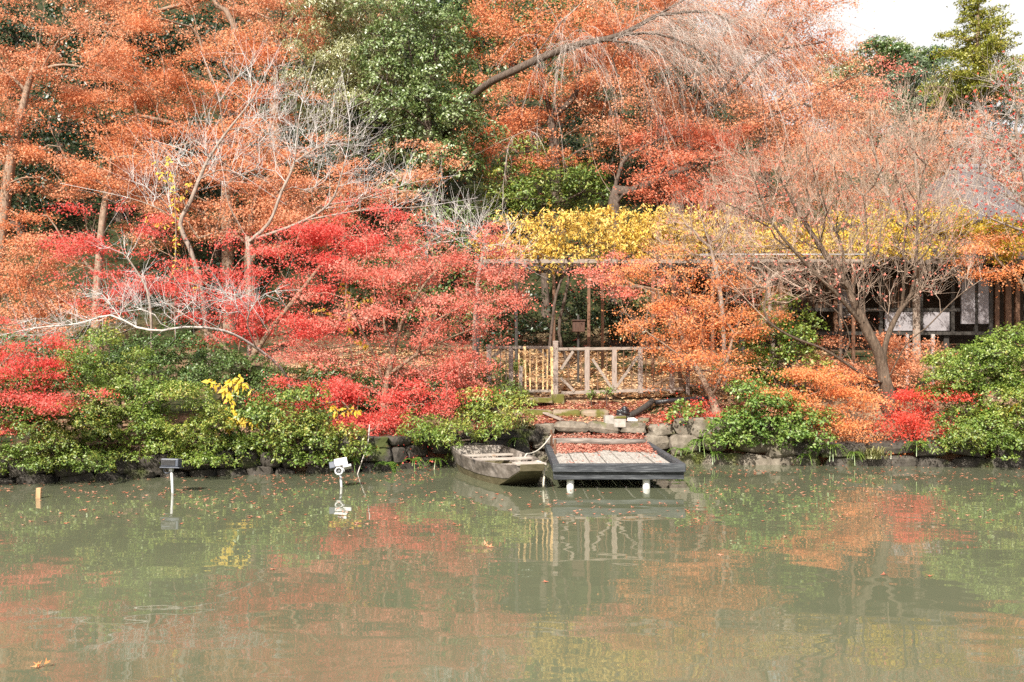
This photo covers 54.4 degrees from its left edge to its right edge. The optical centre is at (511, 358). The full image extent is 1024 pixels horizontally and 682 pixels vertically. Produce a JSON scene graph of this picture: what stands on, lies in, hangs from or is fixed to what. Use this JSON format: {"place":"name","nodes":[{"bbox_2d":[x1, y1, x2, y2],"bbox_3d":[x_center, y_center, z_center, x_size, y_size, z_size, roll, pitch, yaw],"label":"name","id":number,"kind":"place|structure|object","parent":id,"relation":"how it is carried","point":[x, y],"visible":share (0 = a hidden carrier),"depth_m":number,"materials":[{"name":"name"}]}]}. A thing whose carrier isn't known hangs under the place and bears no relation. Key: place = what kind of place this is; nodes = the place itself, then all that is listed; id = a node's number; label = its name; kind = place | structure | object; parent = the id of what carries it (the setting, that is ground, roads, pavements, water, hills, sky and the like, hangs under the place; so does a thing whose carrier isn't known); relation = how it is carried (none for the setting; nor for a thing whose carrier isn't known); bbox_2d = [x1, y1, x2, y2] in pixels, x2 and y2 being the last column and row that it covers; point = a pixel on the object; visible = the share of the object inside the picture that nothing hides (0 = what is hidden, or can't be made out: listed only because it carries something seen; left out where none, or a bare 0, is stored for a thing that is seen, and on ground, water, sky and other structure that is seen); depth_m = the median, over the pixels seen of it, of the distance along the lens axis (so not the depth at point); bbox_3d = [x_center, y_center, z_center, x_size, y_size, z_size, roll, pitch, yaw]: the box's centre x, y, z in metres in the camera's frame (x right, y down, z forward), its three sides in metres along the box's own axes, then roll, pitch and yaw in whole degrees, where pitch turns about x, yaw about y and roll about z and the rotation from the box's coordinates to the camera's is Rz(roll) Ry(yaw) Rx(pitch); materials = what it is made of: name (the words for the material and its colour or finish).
{"place":"outdoors","nodes":[
{"label":"outdoors","id":0,"kind":"place"},
{"bbox_2d":[0,462,1023,681],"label":"water","id":1,"kind":"structure","parent":0,"point":[411,593],"depth_m":9.94,"materials":[{"name":"green liquid"}]},
{"bbox_2d":[159,458,183,492],"bbox_3d":[-5.547,2.267,16.244,0.330,1.268,0.220,0,0,4],"label":"flood lamp","id":2,"kind":"object","parent":1,"relation":"in","point":[171,464],"visible":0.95,"depth_m":16.17,"materials":[{"name":"metal"}]},
{"bbox_2d":[329,457,350,486],"bbox_3d":[-2.934,2.294,17.004,0.386,1.213,0.261,0,0,-12],"label":"flood lamp","id":3,"kind":"object","parent":1,"relation":"in","point":[342,464],"visible":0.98,"depth_m":16.93,"materials":[{"name":"metal"}]},
{"bbox_2d":[450,445,545,484],"bbox_3d":[-0.188,2.027,18.328,1.276,0.545,3.660,0,0,-17],"label":"rowing boat","id":4,"kind":"object","parent":1,"relation":"on","point":[498,464],"visible":0.98,"depth_m":17.95,"materials":[{"name":"grey wood"}]},
{"bbox_2d":[0,464,1023,581],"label":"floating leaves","id":5,"kind":"object","parent":1,"relation":"on","point":[539,495],"visible":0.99,"depth_m":15.91,"materials":[{"name":"orange plant"}]},
{"bbox_2d":[544,442,685,488],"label":"jetty","id":6,"kind":"object","parent":1,"relation":"in","point":[614,465],"visible":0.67,"depth_m":16.67,"materials":[{"name":"grey wood"}]},
{"bbox_2d":[545,438,645,444],"bbox_3d":[1.700,1.702,20.301,2.043,0.146,0.158,0,0,0],"label":"log","id":7,"kind":"object","parent":6,"relation":"on","point":[598,441],"visible":0.9,"depth_m":20.24,"materials":[{"name":"grey wood"}]},
{"bbox_2d":[552,431,660,462],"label":"fallen leaves","id":8,"kind":"object","parent":6,"relation":"on","point":[570,447],"visible":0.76,"depth_m":19.99,"materials":[{"name":"red plant"}]},
{"bbox_2d":[793,437,1023,466],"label":"stone wall","id":9,"kind":"structure","parent":1,"relation":"in","point":[924,458],"depth_m":20.22,"materials":[{"name":"grey stone"}]},
{"bbox_2d":[0,0,1023,479],"bbox_3d":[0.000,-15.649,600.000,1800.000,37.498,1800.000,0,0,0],"label":"ground","id":10,"kind":"structure","parent":0,"point":[74,224],"depth_m":33.00,"materials":[{"name":"plant"}]},
{"bbox_2d":[0,107,115,262],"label":"evergreen tree","id":11,"kind":"object","parent":10,"relation":"on","point":[32,171],"visible":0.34,"depth_m":34.85,"materials":[{"name":"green plant"}]},
{"bbox_2d":[0,366,122,474],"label":"shrub","id":12,"kind":"object","parent":10,"relation":"on","point":[53,461],"visible":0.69,"depth_m":17.34,"materials":[{"name":"green plant"}]},
{"bbox_2d":[0,308,122,442],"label":"maple tree","id":13,"kind":"object","parent":10,"relation":"on","point":[35,398],"visible":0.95,"depth_m":17.09,"materials":[{"name":"brown plant"}]},
{"bbox_2d":[0,225,134,363],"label":"maple tree","id":14,"kind":"object","parent":10,"relation":"on","point":[27,284],"visible":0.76,"depth_m":24.40,"materials":[{"name":"brown plant"}]},
{"bbox_2d":[0,0,157,172],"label":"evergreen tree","id":15,"kind":"object","parent":10,"relation":"on","point":[16,39],"visible":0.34,"depth_m":40.40,"materials":[{"name":"orange plant"}]},
{"bbox_2d":[0,0,166,301],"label":"maple tree","id":16,"kind":"object","parent":10,"relation":"on","point":[34,57],"visible":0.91,"depth_m":27.91,"materials":[{"name":"orange plant"}]},
{"bbox_2d":[2,14,216,221],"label":"evergreen tree","id":17,"kind":"object","parent":10,"relation":"on","point":[118,218],"visible":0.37,"depth_m":36.18,"materials":[{"name":"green plant"}]},
{"bbox_2d":[0,96,247,352],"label":"maple tree","id":18,"kind":"object","parent":10,"relation":"on","point":[35,151],"visible":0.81,"depth_m":27.37,"materials":[{"name":"orange plant"}]},
{"bbox_2d":[82,219,170,401],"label":"bare tree","id":19,"kind":"object","parent":10,"relation":"on","point":[147,292],"visible":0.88,"depth_m":20.98,"materials":[{"name":"grey plant"}]},
{"bbox_2d":[0,321,253,428],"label":"shrub","id":20,"kind":"object","parent":10,"relation":"on","point":[164,358],"visible":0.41,"depth_m":19.78,"materials":[{"name":"green plant"}]},
{"bbox_2d":[50,321,236,468],"bbox_3d":[-6.808,0.694,18.317,3.580,2.747,1.947,0,0,0],"label":"shrub","id":21,"kind":"object","parent":10,"relation":"on","point":[144,412],"visible":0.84,"depth_m":18.12,"materials":[{"name":"green plant"}]},
{"bbox_2d":[0,258,293,387],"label":"bare tree","id":22,"kind":"object","parent":10,"relation":"on","point":[174,328],"visible":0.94,"depth_m":19.59,"materials":[{"name":"grey plant"}]},
{"bbox_2d":[0,448,296,484],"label":"stone wall","id":23,"kind":"structure","parent":10,"relation":"on","point":[151,469],"depth_m":18.22,"materials":[{"name":"grey stone"}]},
{"bbox_2d":[144,154,197,376],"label":"yellow sapling","id":24,"kind":"object","parent":10,"relation":"on","point":[173,214],"visible":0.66,"depth_m":24.00,"materials":[{"name":"beige plant"}]},
{"bbox_2d":[35,0,343,331],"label":"maple tree","id":25,"kind":"object","parent":10,"relation":"on","point":[138,98],"visible":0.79,"depth_m":30.43,"materials":[{"name":"orange plant"}]},
{"bbox_2d":[0,0,398,248],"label":"maple tree","id":26,"kind":"object","parent":10,"relation":"on","point":[251,12],"visible":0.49,"depth_m":34.97,"materials":[{"name":"orange plant"}]},
{"bbox_2d":[61,21,341,364],"bbox_3d":[-7.631,-4.031,24.382,7.001,9.548,3.410,0,0,0],"label":"bare tree","id":27,"kind":"object","parent":10,"relation":"on","point":[187,207],"visible":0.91,"depth_m":24.46,"materials":[{"name":"grey plant"}]},
{"bbox_2d":[89,0,335,160],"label":"evergreen tree","id":28,"kind":"object","parent":10,"relation":"on","point":[205,20],"visible":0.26,"depth_m":41.11,"materials":[{"name":"orange plant"}]},
{"bbox_2d":[12,187,436,410],"bbox_3d":[-6.289,-1.347,22.099,9.575,5.204,4.261,0,0,0],"label":"maple tree","id":29,"kind":"object","parent":10,"relation":"on","point":[315,235],"visible":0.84,"depth_m":21.83,"materials":[{"name":"brown plant"}]},
{"bbox_2d":[201,374,265,436],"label":"yellow shrub","id":30,"kind":"object","parent":10,"relation":"on","point":[223,391],"visible":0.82,"depth_m":18.88,"materials":[{"name":"beige plant"}]},
{"bbox_2d":[137,135,347,281],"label":"evergreen tree","id":31,"kind":"object","parent":10,"relation":"on","point":[218,258],"visible":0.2,"depth_m":33.33,"materials":[{"name":"plant"}]},
{"bbox_2d":[35,119,477,353],"bbox_3d":[-6.732,-3.537,28.593,12.200,7.042,5.958,0,0,0],"label":"maple tree","id":32,"kind":"object","parent":10,"relation":"on","point":[289,209],"visible":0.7,"depth_m":28.14,"materials":[{"name":"orange plant"}]},
{"bbox_2d":[175,342,362,421],"bbox_3d":[-5.126,0.530,21.295,3.872,1.806,2.343,0,0,0],"label":"shrub","id":33,"kind":"object","parent":10,"relation":"on","point":[255,382],"visible":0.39,"depth_m":21.16,"materials":[{"name":"green plant"}]},
{"bbox_2d":[197,380,379,468],"bbox_3d":[-4.292,1.257,18.915,3.591,1.658,1.812,0,0,0],"label":"shrub","id":34,"kind":"object","parent":10,"relation":"on","point":[310,427],"visible":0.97,"depth_m":18.74,"materials":[{"name":"green plant"}]},
{"bbox_2d":[271,0,408,278],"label":"evergreen tree","id":35,"kind":"object","parent":10,"relation":"on","point":[340,52],"visible":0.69,"depth_m":32.56,"materials":[{"name":"green plant"}]},
{"bbox_2d":[311,283,374,378],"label":"yellow sapling","id":36,"kind":"object","parent":10,"relation":"on","point":[351,332],"visible":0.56,"depth_m":22.99,"materials":[{"name":"beige plant"}]},
{"bbox_2d":[213,41,483,386],"bbox_3d":[-3.718,-3.302,24.164,6.973,8.318,3.300,0,0,0],"label":"bare tree","id":37,"kind":"object","parent":10,"relation":"on","point":[267,224],"visible":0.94,"depth_m":23.99,"materials":[{"name":"grey plant"}]},
{"bbox_2d":[235,0,484,215],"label":"evergreen tree","id":38,"kind":"object","parent":10,"relation":"on","point":[375,129],"visible":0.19,"depth_m":36.73,"materials":[{"name":"green plant"}]},
{"bbox_2d":[222,360,513,463],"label":"maple tree","id":39,"kind":"object","parent":10,"relation":"on","point":[347,396],"visible":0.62,"depth_m":20.12,"materials":[{"name":"brown plant"}]},
{"bbox_2d":[249,199,558,420],"bbox_3d":[-2.342,-1.019,21.302,7.009,4.937,4.065,0,0,18],"label":"maple tree","id":40,"kind":"object","parent":10,"relation":"on","point":[453,260],"visible":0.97,"depth_m":21.14,"materials":[{"name":"brown plant"}]},
{"bbox_2d":[299,427,541,472],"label":"stone wall","id":41,"kind":"structure","parent":10,"relation":"on","point":[387,453],"depth_m":19.75,"materials":[{"name":"grey stone"}]},
{"bbox_2d":[315,362,529,416],"bbox_3d":[-2.005,0.738,22.087,4.790,1.358,1.936,0,0,8],"label":"shrub","id":42,"kind":"object","parent":10,"relation":"on","point":[373,379],"visible":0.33,"depth_m":22.05,"materials":[{"name":"red plant"}]},
{"bbox_2d":[333,230,513,343],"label":"tree","id":43,"kind":"object","parent":10,"relation":"on","point":[445,287],"visible":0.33,"depth_m":29.81,"materials":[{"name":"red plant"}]},
{"bbox_2d":[341,0,511,332],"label":"evergreen tree","id":44,"kind":"object","parent":10,"relation":"on","point":[431,97],"visible":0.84,"depth_m":30.68,"materials":[{"name":"green plant"}]},
{"bbox_2d":[395,380,537,449],"bbox_3d":[-0.919,1.179,20.086,2.893,1.454,1.985,0,0,0],"label":"shrub","id":45,"kind":"object","parent":10,"relation":"on","point":[430,435],"visible":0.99,"depth_m":19.73,"materials":[{"name":"green plant"}]},
{"bbox_2d":[405,174,549,369],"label":"bare tree","id":46,"kind":"object","parent":10,"relation":"on","point":[480,268],"visible":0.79,"depth_m":23.55,"materials":[{"name":"grey plant"}]},
{"bbox_2d":[357,0,640,152],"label":"maple tree","id":47,"kind":"object","parent":10,"relation":"on","point":[495,43],"visible":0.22,"depth_m":42.80,"materials":[{"name":"orange plant"}]},
{"bbox_2d":[470,130,626,317],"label":"evergreen tree","id":48,"kind":"object","parent":10,"relation":"on","point":[516,197],"visible":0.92,"depth_m":31.39,"materials":[{"name":"green plant"}]},
{"bbox_2d":[496,409,608,418],"bbox_3d":[0.888,1.245,22.120,2.495,0.220,0.549,0,0,0],"label":"stone step","id":49,"kind":"object","parent":10,"relation":"on","point":[596,413],"visible":0.57,"depth_m":21.88,"materials":[{"name":"grey stone"}]},
{"bbox_2d":[550,394,563,403],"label":"stone block","id":50,"kind":"structure","parent":10,"relation":"on","point":[558,398],"depth_m":22.73,"materials":[{"name":"stone"}]},
{"bbox_2d":[553,341,557,393],"bbox_3d":[1.001,0.230,22.900,0.132,1.252,0.132,0,0,0],"label":"gate post","id":51,"kind":"object","parent":50,"relation":"on","point":[555,367],"visible":1,"depth_m":22.84,"materials":[{"name":"brown wood"}]},
{"bbox_2d":[491,346,552,393],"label":"wooden gate","id":52,"kind":"structure","parent":51,"relation":"attached to","point":[524,348],"depth_m":22.86,"materials":[{"name":"grey wood"}]},
{"bbox_2d":[487,344,512,393],"bbox_3d":[-0.278,0.275,22.910,0.614,1.178,0.100,0,0,0],"label":"wooden fence","id":53,"kind":"object","parent":52,"relation":"attached to","point":[510,360],"visible":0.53,"depth_m":22.86,"materials":[{"name":"brown wood"}]},
{"bbox_2d":[558,346,682,394],"bbox_3d":[2.487,0.286,22.906,2.879,1.108,0.118,0,0,0],"label":"wooden fence","id":54,"kind":"object","parent":50,"relation":"on","point":[672,388],"visible":0.84,"depth_m":22.86,"materials":[{"name":"grey wood"}]},
{"bbox_2d":[479,273,645,351],"bbox_3d":[1.376,-1.317,29.140,5.070,2.499,3.087,0,0,0],"label":"shrub","id":55,"kind":"object","parent":10,"relation":"on","point":[537,326],"visible":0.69,"depth_m":28.81,"materials":[{"name":"green plant"}]},
{"bbox_2d":[435,0,714,234],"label":"maple tree","id":56,"kind":"object","parent":10,"relation":"on","point":[549,116],"visible":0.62,"depth_m":35.62,"materials":[{"name":"orange plant"}]},
{"bbox_2d":[256,346,899,403],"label":"fallen leaves","id":57,"kind":"object","parent":10,"relation":"on","point":[594,385],"visible":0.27,"depth_m":25.93,"materials":[{"name":"brown plant"}]},
{"bbox_2d":[529,421,676,461],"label":"stone wall","id":58,"kind":"structure","parent":10,"relation":"on","point":[657,435],"depth_m":21.03,"materials":[{"name":"grey stone"}]},
{"bbox_2d":[549,242,711,391],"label":"maple tree","id":59,"kind":"object","parent":10,"relation":"on","point":[630,295],"visible":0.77,"depth_m":23.55,"materials":[{"name":"brown plant"}]},
{"bbox_2d":[524,17,771,206],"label":"maple tree","id":60,"kind":"object","parent":10,"relation":"on","point":[607,156],"visible":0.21,"depth_m":39.40,"materials":[{"name":"plant"}]},
{"bbox_2d":[472,399,839,447],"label":"fallen leaves","id":61,"kind":"object","parent":10,"relation":"on","point":[595,404],"visible":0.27,"depth_m":22.42,"materials":[{"name":"red plant"}]},
{"bbox_2d":[435,0,878,261],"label":"weeping tree","id":62,"kind":"object","parent":10,"relation":"on","point":[522,66],"visible":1,"depth_m":27.34,"materials":[{"name":"orange plant"}]},
{"bbox_2d":[592,289,726,346],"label":"maple tree","id":63,"kind":"object","parent":10,"relation":"on","point":[643,298],"visible":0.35,"depth_m":29.25,"materials":[{"name":"orange plant"}]},
{"bbox_2d":[474,254,864,378],"bbox_3d":[3.953,-0.941,26.500,9.806,3.349,3.500,0,0,0],"label":"wisteria trellis","id":64,"kind":"object","parent":10,"relation":"on","point":[589,261],"visible":0.33,"depth_m":25.16,"materials":[{"name":"brown wood"}]},
{"bbox_2d":[496,236,641,374],"bbox_3d":[1.427,-1.289,25.467,3.776,3.688,1.976,0,0,7],"label":"wisteria","id":65,"kind":"object","parent":64,"relation":"attached to","point":[555,297],"visible":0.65,"depth_m":25.56,"materials":[{"name":"yellow plant"}]},
{"bbox_2d":[465,199,855,367],"bbox_3d":[3.865,-1.908,26.527,10.246,4.584,4.565,0,0,0],"label":"wisteria","id":66,"kind":"object","parent":64,"relation":"on","point":[629,241],"visible":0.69,"depth_m":26.06,"materials":[{"name":"yellow plant"}]},
{"bbox_2d":[682,250,875,363],"bbox_3d":[6.850,-1.141,25.306,5.428,3.391,2.964,0,0,0],"label":"wisteria","id":67,"kind":"object","parent":64,"relation":"hanging from","point":[770,308],"visible":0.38,"depth_m":25.26,"materials":[{"name":"grey plant"}]},
{"bbox_2d":[733,196,1023,358],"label":"wisteria","id":68,"kind":"object","parent":64,"relation":"attached to","point":[1005,256],"visible":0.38,"depth_m":26.99,"materials":[{"name":"yellow plant"}]},
{"bbox_2d":[589,100,800,346],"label":"maple tree","id":69,"kind":"object","parent":10,"relation":"on","point":[639,188],"visible":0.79,"depth_m":29.59,"materials":[{"name":"orange plant"}]},
{"bbox_2d":[638,173,776,387],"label":"bare tree","id":70,"kind":"object","parent":10,"relation":"on","point":[711,240],"visible":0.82,"depth_m":24.16,"materials":[{"name":"orange plant"}]},
{"bbox_2d":[593,232,827,414],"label":"maple tree","id":71,"kind":"object","parent":10,"relation":"on","point":[685,342],"visible":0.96,"depth_m":21.71,"materials":[{"name":"orange plant"}]},
{"bbox_2d":[652,388,774,433],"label":"shrub","id":72,"kind":"object","parent":10,"relation":"on","point":[704,415],"visible":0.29,"depth_m":21.06,"materials":[{"name":"brown plant"}]},
{"bbox_2d":[669,416,804,464],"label":"stone wall","id":73,"kind":"structure","parent":10,"relation":"on","point":[686,434],"depth_m":20.62,"materials":[{"name":"grey stone"}]},
{"bbox_2d":[664,397,705,423],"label":"shrub","id":74,"kind":"object","parent":73,"relation":"on","point":[674,409],"visible":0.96,"depth_m":20.79,"materials":[{"name":"green plant"}]},
{"bbox_2d":[543,0,934,282],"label":"maple tree","id":75,"kind":"object","parent":10,"relation":"on","point":[747,121],"visible":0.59,"depth_m":33.16,"materials":[{"name":"orange plant"}]},
{"bbox_2d":[699,373,844,453],"bbox_3d":[5.288,1.130,20.296,2.928,1.647,1.741,0,0,0],"label":"shrub","id":76,"kind":"object","parent":10,"relation":"on","point":[757,420],"visible":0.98,"depth_m":20.11,"materials":[{"name":"green plant"}]},
{"bbox_2d":[677,15,872,226],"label":"maple tree","id":77,"kind":"object","parent":10,"relation":"on","point":[768,92],"visible":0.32,"depth_m":39.56,"materials":[{"name":"orange plant"}]},
{"bbox_2d":[711,293,844,396],"bbox_3d":[5.996,-0.151,22.599,2.995,2.730,1.935,0,0,0],"label":"shrub","id":78,"kind":"object","parent":10,"relation":"on","point":[783,353],"visible":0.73,"depth_m":22.46,"materials":[{"name":"green plant"}]},
{"bbox_2d":[686,361,880,394],"bbox_3d":[6.378,0.545,23.372,4.588,0.936,0.153,0,0,0],"label":"rail fence","id":79,"kind":"object","parent":10,"relation":"on","point":[688,385],"visible":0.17,"depth_m":23.30,"materials":[{"name":"brown wood"}]},
{"bbox_2d":[672,90,957,348],"bbox_3d":[9.644,-4.263,31.517,9.169,8.213,6.527,0,0,0],"label":"maple tree","id":80,"kind":"object","parent":10,"relation":"on","point":[840,167],"visible":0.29,"depth_m":31.21,"materials":[{"name":"brown plant"}]},
{"bbox_2d":[732,351,912,455],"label":"maple tree","id":81,"kind":"object","parent":10,"relation":"on","point":[837,391],"visible":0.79,"depth_m":20.45,"materials":[{"name":"brown plant"}]},
{"bbox_2d":[690,98,990,420],"bbox_3d":[7.057,-2.218,21.377,6.648,7.346,2.719,0,0,0],"label":"bare tree","id":82,"kind":"object","parent":10,"relation":"on","point":[858,314],"visible":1,"depth_m":21.32,"materials":[{"name":"brown plant"}]},
{"bbox_2d":[670,243,1023,354],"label":"garden house","id":83,"kind":"structure","parent":10,"relation":"on","point":[964,318],"depth_m":28.64,"materials":[{"name":"brown paint"}]},
{"bbox_2d":[793,278,831,307],"bbox_3d":[8.641,-1.875,28.650,1.103,0.858,0.030,0,0,0],"label":"lattice window","id":84,"kind":"structure","parent":83,"relation":"in","point":[799,292],"depth_m":28.64,"materials":[{"name":"brown wood"}]},
{"bbox_2d":[883,278,911,307],"bbox_3d":[11.178,-1.875,28.650,0.981,0.858,0.030,0,0,0],"label":"lattice window","id":85,"kind":"structure","parent":83,"relation":"in","point":[895,290],"depth_m":28.64,"materials":[{"name":"brown wood"}]},
{"bbox_2d":[786,46,921,241],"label":"maple tree","id":86,"kind":"object","parent":10,"relation":"on","point":[880,83],"visible":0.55,"depth_m":35.91,"materials":[{"name":"brown plant"}]},
{"bbox_2d":[803,34,939,132],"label":"tree","id":87,"kind":"object","parent":10,"relation":"on","point":[865,67],"visible":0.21,"depth_m":76.85,"materials":[{"name":"orange plant"}]},
{"bbox_2d":[781,315,987,405],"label":"maple tree","id":88,"kind":"object","parent":10,"relation":"on","point":[902,365],"visible":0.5,"depth_m":22.75,"materials":[{"name":"brown plant"}]},
{"bbox_2d":[774,87,1016,212],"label":"maple tree","id":89,"kind":"object","parent":10,"relation":"on","point":[930,160],"visible":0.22,"depth_m":46.79,"materials":[{"name":"brown plant"}]},
{"bbox_2d":[862,34,953,126],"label":"tree","id":90,"kind":"object","parent":10,"relation":"on","point":[881,45],"visible":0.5,"depth_m":73.45,"materials":[{"name":"green plant"}]},
{"bbox_2d":[839,51,983,134],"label":"tree","id":91,"kind":"object","parent":10,"relation":"on","point":[918,73],"visible":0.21,"depth_m":66.94,"materials":[{"name":"green plant"}]},
{"bbox_2d":[813,57,1016,356],"bbox_3d":[11.331,-4.294,28.082,5.688,8.743,3.950,0,0,0],"label":"bare tree","id":92,"kind":"object","parent":10,"relation":"on","point":[916,326],"visible":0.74,"depth_m":28.13,"materials":[{"name":"orange plant"}]},
{"bbox_2d":[811,82,1023,159],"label":"tree","id":93,"kind":"object","parent":10,"relation":"on","point":[999,108],"visible":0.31,"depth_m":61.25,"materials":[{"name":"orange plant"}]},
{"bbox_2d":[859,374,990,446],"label":"maple tree","id":94,"kind":"object","parent":10,"relation":"on","point":[902,419],"visible":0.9,"depth_m":20.34,"materials":[{"name":"brown plant"}]},
{"bbox_2d":[880,164,1023,242],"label":"thatched house","id":95,"kind":"structure","parent":10,"relation":"on","point":[1013,206],"depth_m":37.31,"materials":[{"name":"plant"}]},
{"bbox_2d":[909,321,1023,451],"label":"shrub","id":96,"kind":"object","parent":10,"relation":"on","point":[998,368],"visible":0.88,"depth_m":20.11,"materials":[{"name":"green plant"}]},
{"bbox_2d":[910,410,1023,461],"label":"shrub","id":97,"kind":"object","parent":10,"relation":"on","point":[1017,444],"visible":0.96,"depth_m":19.70,"materials":[{"name":"green plant"}]},
{"bbox_2d":[916,0,1023,163],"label":"conifer tree","id":98,"kind":"object","parent":10,"relation":"on","point":[976,55],"visible":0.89,"depth_m":57.58,"materials":[{"name":"green plant"}]},
{"bbox_2d":[927,83,1023,201],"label":"maple tree","id":99,"kind":"object","parent":10,"relation":"on","point":[988,149],"visible":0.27,"depth_m":43.97,"materials":[{"name":"brown plant"}]},
{"bbox_2d":[933,227,1023,297],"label":"maple tree","id":100,"kind":"object","parent":10,"relation":"on","point":[1013,271],"visible":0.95,"depth_m":24.96,"materials":[{"name":"brown plant"}]},
{"bbox_2d":[934,43,1023,245],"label":"bare tree","id":101,"kind":"object","parent":10,"relation":"on","point":[1020,152],"visible":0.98,"depth_m":24.48,"materials":[{"name":"grey plant"}]},
{"bbox_2d":[680,0,1023,133],"label":"sky","id":102,"kind":"structure","parent":0,"point":[918,21],"materials":[{"name":"white"}]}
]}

